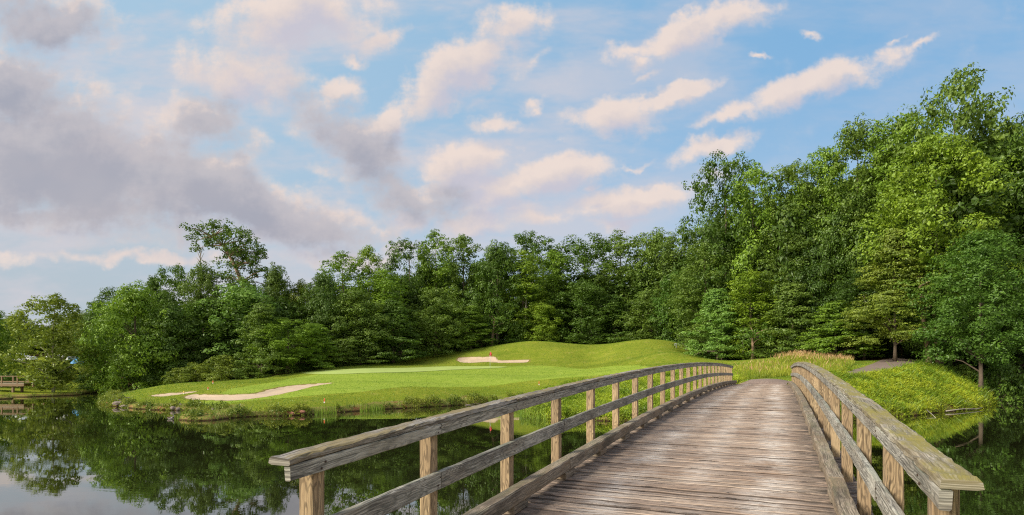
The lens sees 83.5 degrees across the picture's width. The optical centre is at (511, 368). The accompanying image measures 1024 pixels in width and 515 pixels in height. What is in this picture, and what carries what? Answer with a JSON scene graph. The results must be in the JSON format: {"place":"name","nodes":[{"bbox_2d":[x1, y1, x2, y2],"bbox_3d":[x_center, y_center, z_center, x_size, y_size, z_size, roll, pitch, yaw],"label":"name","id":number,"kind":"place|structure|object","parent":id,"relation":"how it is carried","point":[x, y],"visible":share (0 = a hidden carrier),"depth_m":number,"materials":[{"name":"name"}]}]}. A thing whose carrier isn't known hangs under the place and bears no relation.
{"place":"outdoors","nodes":[
{"label":"outdoors","id":0,"kind":"place"},
{"bbox_2d":[0,339,1013,421],"bbox_3d":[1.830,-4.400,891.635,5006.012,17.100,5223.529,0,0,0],"label":"ground","id":1,"kind":"structure","parent":0,"point":[469,381],"depth_m":61.07,"materials":[{"name":"green plant"}]},
{"bbox_2d":[0,370,25,387],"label":"shrub","id":2,"kind":"object","parent":1,"relation":"on","point":[7,378],"visible":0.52,"depth_m":70.65,"materials":[{"name":"green plant"}]},
{"bbox_2d":[0,311,27,378],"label":"tree","id":3,"kind":"object","parent":1,"relation":"on","point":[5,337],"visible":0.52,"depth_m":76.93,"materials":[{"name":"green plant"}]},
{"bbox_2d":[0,313,38,355],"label":"tree","id":4,"kind":"object","parent":1,"relation":"on","point":[19,338],"visible":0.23,"depth_m":103.68,"materials":[{"name":"green plant"}]},
{"bbox_2d":[0,376,43,391],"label":"footbridge","id":5,"kind":"object","parent":1,"relation":"on","point":[13,384],"visible":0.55,"depth_m":65.22,"materials":[{"name":"brown wood"}]},
{"bbox_2d":[0,292,110,391],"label":"tree","id":6,"kind":"object","parent":1,"relation":"on","point":[50,373],"visible":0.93,"depth_m":65.54,"materials":[{"name":"green plant"}]},
{"bbox_2d":[51,310,89,357],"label":"tree","id":7,"kind":"object","parent":1,"relation":"on","point":[80,315],"visible":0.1,"depth_m":98.33,"materials":[{"name":"green plant"}]},
{"bbox_2d":[64,374,102,390],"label":"shrub","id":8,"kind":"object","parent":1,"relation":"on","point":[82,381],"visible":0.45,"depth_m":71.34,"materials":[{"name":"green plant"}]},
{"bbox_2d":[72,300,108,367],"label":"tree","id":9,"kind":"object","parent":1,"relation":"on","point":[86,309],"visible":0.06,"depth_m":92.30,"materials":[{"name":"green plant"}]},
{"bbox_2d":[74,357,107,378],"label":"shrub","id":10,"kind":"object","parent":1,"relation":"on","point":[89,372],"visible":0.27,"depth_m":81.29,"materials":[{"name":"green plant"}]},
{"bbox_2d":[79,287,133,370],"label":"tree","id":11,"kind":"object","parent":1,"relation":"on","point":[104,293],"visible":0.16,"depth_m":86.43,"materials":[{"name":"green plant"}]},
{"bbox_2d":[73,279,184,394],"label":"tree","id":12,"kind":"object","parent":1,"relation":"on","point":[135,303],"visible":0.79,"depth_m":67.83,"materials":[{"name":"green plant"}]},
{"bbox_2d":[127,275,166,371],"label":"tree","id":13,"kind":"object","parent":1,"relation":"on","point":[153,288],"visible":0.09,"depth_m":83.77,"materials":[{"name":"green plant"}]},
{"bbox_2d":[144,263,197,352],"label":"tree","id":14,"kind":"object","parent":1,"relation":"on","point":[170,282],"visible":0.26,"depth_m":83.10,"materials":[{"name":"green plant"}]},
{"bbox_2d":[129,303,213,387],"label":"tree","id":15,"kind":"object","parent":1,"relation":"on","point":[177,331],"visible":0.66,"depth_m":69.56,"materials":[{"name":"green plant"}]},
{"bbox_2d":[161,362,210,383],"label":"shrub","id":16,"kind":"object","parent":1,"relation":"on","point":[185,377],"visible":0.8,"depth_m":65.89,"materials":[{"name":"green plant"}]},
{"bbox_2d":[176,260,229,339],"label":"tree","id":17,"kind":"object","parent":1,"relation":"on","point":[202,280],"visible":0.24,"depth_m":79.16,"materials":[{"name":"green plant"}]},
{"bbox_2d":[187,321,222,381],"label":"tree","id":18,"kind":"object","parent":1,"relation":"on","point":[193,336],"visible":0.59,"depth_m":72.85,"materials":[{"name":"green plant"}]},
{"bbox_2d":[192,354,253,381],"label":"shrub","id":19,"kind":"object","parent":1,"relation":"on","point":[218,373],"visible":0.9,"depth_m":65.83,"materials":[{"name":"green plant"}]},
{"bbox_2d":[179,218,269,289],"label":"tree","id":20,"kind":"object","parent":1,"relation":"on","point":[234,250],"visible":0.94,"depth_m":83.54,"materials":[{"name":"green plant"}]},
{"bbox_2d":[180,280,294,380],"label":"tree","id":21,"kind":"object","parent":1,"relation":"on","point":[246,293],"visible":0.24,"depth_m":73.85,"materials":[{"name":"green plant"}]},
{"bbox_2d":[229,366,268,378],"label":"shrub","id":22,"kind":"object","parent":1,"relation":"on","point":[251,373],"visible":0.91,"depth_m":66.66,"materials":[{"name":"green plant"}]},
{"bbox_2d":[186,383,329,400],"bbox_3d":[-20.872,1.978,49.932,12.876,1.181,8.763,0,0,-38],"label":"sand bunker","id":23,"kind":"object","parent":1,"relation":"on","point":[276,391],"visible":0.84,"depth_m":48.76},
{"bbox_2d":[222,303,300,376],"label":"tree","id":24,"kind":"object","parent":1,"relation":"on","point":[260,316],"visible":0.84,"depth_m":68.35,"materials":[{"name":"green plant"}]},
{"bbox_2d":[259,261,296,373],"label":"tree","id":25,"kind":"object","parent":1,"relation":"on","point":[275,280],"visible":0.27,"depth_m":83.26,"materials":[{"name":"green plant"}]},
{"bbox_2d":[244,317,328,373],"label":"tree","id":26,"kind":"object","parent":1,"relation":"on","point":[288,360],"visible":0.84,"depth_m":69.73,"materials":[{"name":"green plant"}]},
{"bbox_2d":[281,278,311,326],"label":"tree","id":27,"kind":"object","parent":1,"relation":"on","point":[295,295],"visible":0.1,"depth_m":85.17,"materials":[{"name":"green plant"}]},
{"bbox_2d":[281,360,321,371],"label":"shrub","id":28,"kind":"object","parent":1,"relation":"on","point":[308,367],"visible":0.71,"depth_m":72.31,"materials":[{"name":"green plant"}]},
{"bbox_2d":[291,323,346,369],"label":"tree","id":29,"kind":"object","parent":1,"relation":"on","point":[325,339],"visible":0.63,"depth_m":73.28,"materials":[{"name":"green plant"}]},
{"bbox_2d":[293,271,351,368],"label":"tree","id":30,"kind":"object","parent":1,"relation":"on","point":[320,296],"visible":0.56,"depth_m":79.35,"materials":[{"name":"green plant"}]},
{"bbox_2d":[313,250,376,334],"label":"tree","id":31,"kind":"object","parent":1,"relation":"on","point":[337,266],"visible":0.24,"depth_m":89.59,"materials":[{"name":"green plant"}]},
{"bbox_2d":[319,287,397,365],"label":"tree","id":32,"kind":"object","parent":1,"relation":"on","point":[356,315],"visible":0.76,"depth_m":79.04,"materials":[{"name":"green plant"}]},
{"bbox_2d":[328,327,398,364],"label":"tree","id":33,"kind":"object","parent":1,"relation":"on","point":[361,345],"visible":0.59,"depth_m":78.64,"materials":[{"name":"green plant"}]},
{"bbox_2d":[349,245,386,328],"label":"tree","id":34,"kind":"object","parent":1,"relation":"on","point":[365,252],"visible":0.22,"depth_m":91.61,"materials":[{"name":"green plant"}]},
{"bbox_2d":[96,389,646,421],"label":"shore plants","id":35,"kind":"object","parent":1,"relation":"on","point":[276,407],"visible":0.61,"depth_m":42.21,"materials":[{"name":"green plant"}]},
{"bbox_2d":[354,267,419,358],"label":"tree","id":36,"kind":"object","parent":1,"relation":"on","point":[385,284],"visible":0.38,"depth_m":87.40,"materials":[{"name":"green plant"}]},
{"bbox_2d":[360,298,432,362],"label":"tree","id":37,"kind":"object","parent":1,"relation":"on","point":[391,310],"visible":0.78,"depth_m":81.98,"materials":[{"name":"green plant"}]},
{"bbox_2d":[303,366,502,373],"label":"putting green","id":38,"kind":"object","parent":1,"relation":"on","point":[370,370],"visible":1,"depth_m":70.96,"materials":[{"name":"green plant"}]},
{"bbox_2d":[382,237,441,339],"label":"tree","id":39,"kind":"object","parent":1,"relation":"on","point":[393,262],"visible":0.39,"depth_m":98.31,"materials":[{"name":"green plant"}]},
{"bbox_2d":[400,287,471,357],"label":"tree","id":40,"kind":"object","parent":1,"relation":"on","point":[440,306],"visible":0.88,"depth_m":88.14,"materials":[{"name":"green plant"}]},
{"bbox_2d":[412,228,463,352],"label":"tree","id":41,"kind":"object","parent":1,"relation":"on","point":[438,276],"visible":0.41,"depth_m":97.29,"materials":[{"name":"green plant"}]},
{"bbox_2d":[440,234,485,347],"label":"tree","id":42,"kind":"object","parent":1,"relation":"on","point":[463,241],"visible":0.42,"depth_m":99.05,"materials":[{"name":"green plant"}]},
{"bbox_2d":[446,305,496,348],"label":"tree","id":43,"kind":"object","parent":1,"relation":"on","point":[471,336],"visible":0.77,"depth_m":91.18,"materials":[{"name":"green plant"}]},
{"bbox_2d":[458,357,528,362],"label":"sand bunker","id":44,"kind":"object","parent":1,"relation":"on","point":[475,359],"visible":0.99,"depth_m":82.40},
{"bbox_2d":[457,239,531,347],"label":"tree","id":45,"kind":"object","parent":1,"relation":"on","point":[489,272],"visible":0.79,"depth_m":94.87,"materials":[{"name":"green plant"}]},
{"bbox_2d":[487,316,508,345],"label":"tree","id":46,"kind":"object","parent":1,"relation":"on","point":[494,322],"visible":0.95,"depth_m":92.46,"materials":[{"name":"green plant"}]},
{"bbox_2d":[1,388,995,420],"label":"bank grass","id":47,"kind":"structure","parent":1,"relation":"on","point":[218,408],"depth_m":41.19,"materials":[{"name":"green plant"}]},
{"bbox_2d":[0,123,1023,386],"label":"woodland","id":48,"kind":"object","parent":1,"relation":"on","point":[974,205],"visible":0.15,"depth_m":71.26,"materials":[{"name":"green plant"}]},
{"bbox_2d":[490,336,534,343],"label":"shrub","id":49,"kind":"object","parent":1,"relation":"on","point":[512,339],"visible":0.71,"depth_m":93.87,"materials":[{"name":"green plant"}]},
{"bbox_2d":[493,249,555,340],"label":"tree","id":50,"kind":"object","parent":1,"relation":"on","point":[530,278],"visible":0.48,"depth_m":96.78,"materials":[{"name":"green plant"}]},
{"bbox_2d":[502,231,567,324],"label":"tree","id":51,"kind":"object","parent":1,"relation":"on","point":[527,241],"visible":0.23,"depth_m":108.02,"materials":[{"name":"green plant"}]},
{"bbox_2d":[512,301,565,341],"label":"tree","id":52,"kind":"object","parent":1,"relation":"on","point":[543,308],"visible":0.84,"depth_m":94.71,"materials":[{"name":"green plant"}]},
{"bbox_2d":[533,249,576,338],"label":"tree","id":53,"kind":"object","parent":1,"relation":"on","point":[553,256],"visible":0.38,"depth_m":102.32,"materials":[{"name":"green plant"}]},
{"bbox_2d":[546,333,598,343],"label":"shrub","id":54,"kind":"object","parent":1,"relation":"on","point":[580,339],"visible":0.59,"depth_m":94.55,"materials":[{"name":"green plant"}]},
{"bbox_2d":[542,279,623,343],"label":"tree","id":55,"kind":"object","parent":1,"relation":"on","point":[585,290],"visible":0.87,"depth_m":96.00,"materials":[{"name":"green plant"}]},
{"bbox_2d":[548,232,626,328],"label":"tree","id":56,"kind":"object","parent":1,"relation":"on","point":[581,246],"visible":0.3,"depth_m":105.47,"materials":[{"name":"green plant"}]},
{"bbox_2d":[577,333,623,343],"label":"shrub","id":57,"kind":"object","parent":1,"relation":"on","point":[603,338],"visible":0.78,"depth_m":93.33,"materials":[{"name":"green plant"}]},
{"bbox_2d":[570,229,652,338],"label":"tree","id":58,"kind":"object","parent":1,"relation":"on","point":[620,246],"visible":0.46,"depth_m":103.93,"materials":[{"name":"green plant"}]},
{"bbox_2d":[585,294,642,342],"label":"tree","id":59,"kind":"object","parent":1,"relation":"on","point":[616,301],"visible":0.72,"depth_m":95.78,"materials":[{"name":"green plant"}]},
{"bbox_2d":[268,362,984,514],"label":"wooden bridge","id":60,"kind":"structure","parent":1,"relation":"on","point":[728,445],"depth_m":6.32,"materials":[{"name":"brown wood"}]},
{"bbox_2d":[526,362,748,421],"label":"shore weeds","id":61,"kind":"object","parent":1,"relation":"on","point":[603,394],"visible":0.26,"depth_m":39.02,"materials":[{"name":"green plant"}]},
{"bbox_2d":[610,287,674,341],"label":"tree","id":62,"kind":"object","parent":1,"relation":"on","point":[643,300],"visible":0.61,"depth_m":92.89,"materials":[{"name":"green plant"}]},
{"bbox_2d":[619,329,666,340],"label":"shrub","id":63,"kind":"object","parent":1,"relation":"on","point":[645,333],"visible":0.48,"depth_m":91.92,"materials":[{"name":"green plant"}]},
{"bbox_2d":[621,226,682,331],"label":"tree","id":64,"kind":"object","parent":1,"relation":"on","point":[653,243],"visible":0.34,"depth_m":101.59,"materials":[{"name":"green plant"}]},
{"bbox_2d":[645,271,693,342],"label":"tree","id":65,"kind":"object","parent":1,"relation":"on","point":[658,306],"visible":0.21,"depth_m":90.11,"materials":[{"name":"green plant"}]},
{"bbox_2d":[651,226,702,310],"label":"tree","id":66,"kind":"object","parent":1,"relation":"on","point":[666,259],"visible":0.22,"depth_m":98.17,"materials":[{"name":"green plant"}]},
{"bbox_2d":[662,239,744,353],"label":"tree","id":67,"kind":"object","parent":1,"relation":"on","point":[687,312],"visible":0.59,"depth_m":74.93,"materials":[{"name":"green plant"}]},
{"bbox_2d":[701,321,735,359],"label":"tree","id":68,"kind":"object","parent":1,"relation":"on","point":[721,341],"visible":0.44,"depth_m":69.28,"materials":[{"name":"green plant"}]},
{"bbox_2d":[679,288,759,359],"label":"tree","id":69,"kind":"object","parent":1,"relation":"on","point":[714,299],"visible":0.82,"depth_m":68.98,"materials":[{"name":"green plant"}]},
{"bbox_2d":[697,350,747,359],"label":"shrub","id":70,"kind":"object","parent":1,"relation":"on","point":[709,356],"visible":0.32,"depth_m":72.36,"materials":[{"name":"green plant"}]},
{"bbox_2d":[675,149,773,358],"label":"tree","id":71,"kind":"object","parent":1,"relation":"on","point":[723,243],"visible":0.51,"depth_m":75.58,"materials":[{"name":"green plant"}]},
{"bbox_2d":[720,321,767,359],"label":"tree","id":72,"kind":"object","parent":1,"relation":"on","point":[765,325],"visible":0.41,"depth_m":67.49,"materials":[{"name":"green plant"}]},
{"bbox_2d":[719,162,781,358],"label":"tree","id":73,"kind":"object","parent":1,"relation":"on","point":[756,180],"visible":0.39,"depth_m":72.38,"materials":[{"name":"green plant"}]},
{"bbox_2d":[721,269,781,359],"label":"tree","id":74,"kind":"object","parent":1,"relation":"on","point":[752,276],"visible":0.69,"depth_m":68.11,"materials":[{"name":"green plant"}]},
{"bbox_2d":[733,326,775,358],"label":"tree","id":75,"kind":"object","parent":1,"relation":"on","point":[748,333],"visible":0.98,"depth_m":65.45,"materials":[{"name":"green plant"}]},
{"bbox_2d":[738,348,784,358],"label":"shrub","id":76,"kind":"object","parent":1,"relation":"on","point":[760,354],"visible":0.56,"depth_m":65.55,"materials":[{"name":"green plant"}]},
{"bbox_2d":[740,379,787,384],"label":"cart path","id":77,"kind":"structure","parent":1,"relation":"on","point":[769,381],"depth_m":34.42,"materials":[{"name":"beige concrete"}]},
{"bbox_2d":[736,229,818,348],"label":"tree","id":78,"kind":"object","parent":1,"relation":"on","point":[795,245],"visible":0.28,"depth_m":69.15,"materials":[{"name":"green plant"}]},
{"bbox_2d":[749,283,833,354],"bbox_3d":[32.040,-5.464,66.543,8.698,8.927,10.368,0,0,15],"label":"tree","id":79,"kind":"object","parent":1,"relation":"on","point":[793,332],"visible":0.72,"depth_m":65.00,"materials":[{"name":"green plant"}]},
{"bbox_2d":[754,158,830,299],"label":"tree","id":80,"kind":"object","parent":1,"relation":"on","point":[790,173],"visible":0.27,"depth_m":71.15,"materials":[{"name":"green plant"}]},
{"bbox_2d":[732,351,854,379],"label":"meadow grass","id":81,"kind":"structure","parent":1,"relation":"on","point":[784,370],"depth_m":47.91,"materials":[{"name":"green plant"}]},
{"bbox_2d":[732,349,854,373],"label":"meadow seed heads","id":82,"kind":"object","parent":81,"relation":"attached to","point":[789,353],"visible":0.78,"depth_m":53.58,"materials":[{"name":"plant"}]},
{"bbox_2d":[775,244,846,349],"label":"tree","id":83,"kind":"object","parent":1,"relation":"on","point":[818,287],"visible":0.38,"depth_m":66.39,"materials":[{"name":"green plant"}]},
{"bbox_2d":[788,142,859,321],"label":"tree","id":84,"kind":"object","parent":1,"relation":"on","point":[824,156],"visible":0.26,"depth_m":69.66,"materials":[{"name":"green plant"}]},
{"bbox_2d":[807,211,873,353],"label":"tree","id":85,"kind":"object","parent":1,"relation":"on","point":[836,240],"visible":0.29,"depth_m":66.35,"materials":[{"name":"green plant"}]},
{"bbox_2d":[794,300,888,358],"bbox_3d":[35.185,-4.058,62.546,10.153,6.734,8.016,0,0,-8],"label":"tree","id":86,"kind":"object","parent":1,"relation":"on","point":[822,342],"visible":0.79,"depth_m":61.46,"materials":[{"name":"green plant"}]},
{"bbox_2d":[807,112,905,354],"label":"tree","id":87,"kind":"object","parent":1,"relation":"on","point":[852,145],"visible":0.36,"depth_m":67.13,"materials":[{"name":"green plant"}]},
{"bbox_2d":[822,265,901,359],"bbox_3d":[37.977,-5.906,61.670,8.528,10.315,9.031,0,0,42],"label":"tree","id":88,"kind":"object","parent":1,"relation":"on","point":[838,296],"visible":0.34,"depth_m":61.59,"materials":[{"name":"green plant"}]},
{"bbox_2d":[825,191,914,356],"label":"tree","id":89,"kind":"object","parent":1,"relation":"on","point":[850,215],"visible":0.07,"depth_m":65.96,"materials":[{"name":"green plant"}]},
{"bbox_2d":[833,227,948,360],"bbox_3d":[37.766,-7.150,57.338,11.230,13.494,11.250,0,0,-5],"label":"tree","id":90,"kind":"object","parent":1,"relation":"on","point":[888,297],"visible":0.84,"depth_m":56.28,"materials":[{"name":"green plant"}]},
{"bbox_2d":[843,103,952,358],"bbox_3d":[44.750,-15.382,66.117,11.581,29.447,12.268,0,0,-31],"label":"tree","id":91,"kind":"object","parent":1,"relation":"on","point":[898,131],"visible":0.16,"depth_m":64.94,"materials":[{"name":"green plant"}]},
{"bbox_2d":[846,357,962,374],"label":"gravel path","id":92,"kind":"structure","parent":1,"relation":"on","point":[883,364],"depth_m":52.36,"materials":[{"name":"grey gravel"}]},
{"bbox_2d":[828,358,1000,419],"bbox_3d":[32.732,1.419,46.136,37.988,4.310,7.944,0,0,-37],"label":"bank weeds","id":93,"kind":"object","parent":1,"relation":"on","point":[877,374],"visible":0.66,"depth_m":42.58,"materials":[{"name":"green plant"}]},
{"bbox_2d":[893,278,947,362],"bbox_3d":[38.472,-4.219,54.543,4.385,8.440,4.573,0,0,0],"label":"tree","id":94,"kind":"object","parent":1,"relation":"on","point":[921,288],"visible":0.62,"depth_m":54.23,"materials":[{"name":"green plant"}]},
{"bbox_2d":[910,274,958,364],"bbox_3d":[41.494,-4.481,55.633,4.623,9.303,4.110,0,0,0],"label":"tree","id":95,"kind":"object","parent":1,"relation":"on","point":[934,314],"visible":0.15,"depth_m":55.74,"materials":[{"name":"green plant"}]},
{"bbox_2d":[852,130,1023,360],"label":"tree","id":96,"kind":"object","parent":1,"relation":"on","point":[928,151],"visible":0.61,"depth_m":55.82,"materials":[{"name":"green plant"}]},
{"bbox_2d":[887,264,1001,365],"bbox_3d":[42.605,-5.238,56.561,10.352,11.036,9.140,0,0,-44],"label":"tree","id":97,"kind":"object","parent":1,"relation":"on","point":[910,343],"visible":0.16,"depth_m":55.97,"materials":[{"name":"green plant"}]},
{"bbox_2d":[869,62,1023,367],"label":"tree","id":98,"kind":"object","parent":1,"relation":"on","point":[966,114],"visible":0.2,"depth_m":61.67,"materials":[{"name":"green plant"}]},
{"bbox_2d":[913,358,1011,393],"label":"forest undergrowth","id":99,"kind":"object","parent":1,"relation":"on","point":[935,363],"visible":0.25,"depth_m":53.92,"materials":[{"name":"green plant"}]},
{"bbox_2d":[902,229,1023,389],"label":"tree","id":100,"kind":"object","parent":1,"relation":"on","point":[985,244],"visible":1,"depth_m":48.59,"materials":[{"name":"green plant"}]},
{"bbox_2d":[954,364,978,378],"bbox_3d":[40.734,0.277,51.911,2.579,1.390,2.636,0,0,-37],"label":"shrub","id":101,"kind":"object","parent":1,"relation":"on","point":[963,369],"visible":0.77,"depth_m":51.75,"materials":[{"name":"green plant"}]},
{"bbox_2d":[970,355,1023,404],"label":"shrub","id":102,"kind":"object","parent":1,"relation":"on","point":[999,374],"visible":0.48,"depth_m":50.22,"materials":[{"name":"green plant"}]},
{"bbox_2d":[981,178,1023,382],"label":"tree","id":103,"kind":"object","parent":1,"relation":"on","point":[1017,352],"visible":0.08,"depth_m":59.15,"materials":[{"name":"green plant"}]},
{"bbox_2d":[993,111,1023,367],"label":"tree","id":104,"kind":"object","parent":1,"relation":"on","point":[1018,143],"visible":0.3,"depth_m":57.77,"materials":[{"name":"green plant"}]},
{"bbox_2d":[1000,370,1023,402],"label":"shrub","id":105,"kind":"object","parent":1,"relation":"on","point":[1013,382],"visible":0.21,"depth_m":52.11,"materials":[{"name":"green plant"}]},
{"bbox_2d":[0,393,1023,514],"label":"water","id":106,"kind":"structure","parent":0,"point":[84,454],"depth_m":19.43,"materials":[{"name":"green liquid"}]},
{"bbox_2d":[174,396,549,419],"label":"reeds","id":107,"kind":"object","parent":106,"relation":"in","point":[523,413],"visible":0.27,"depth_m":38.18,"materials":[{"name":"green plant"}]},
{"bbox_2d":[0,0,1023,330],"label":"sky","id":108,"kind":"structure","parent":0,"point":[320,129],"materials":[{"name":"blue"}]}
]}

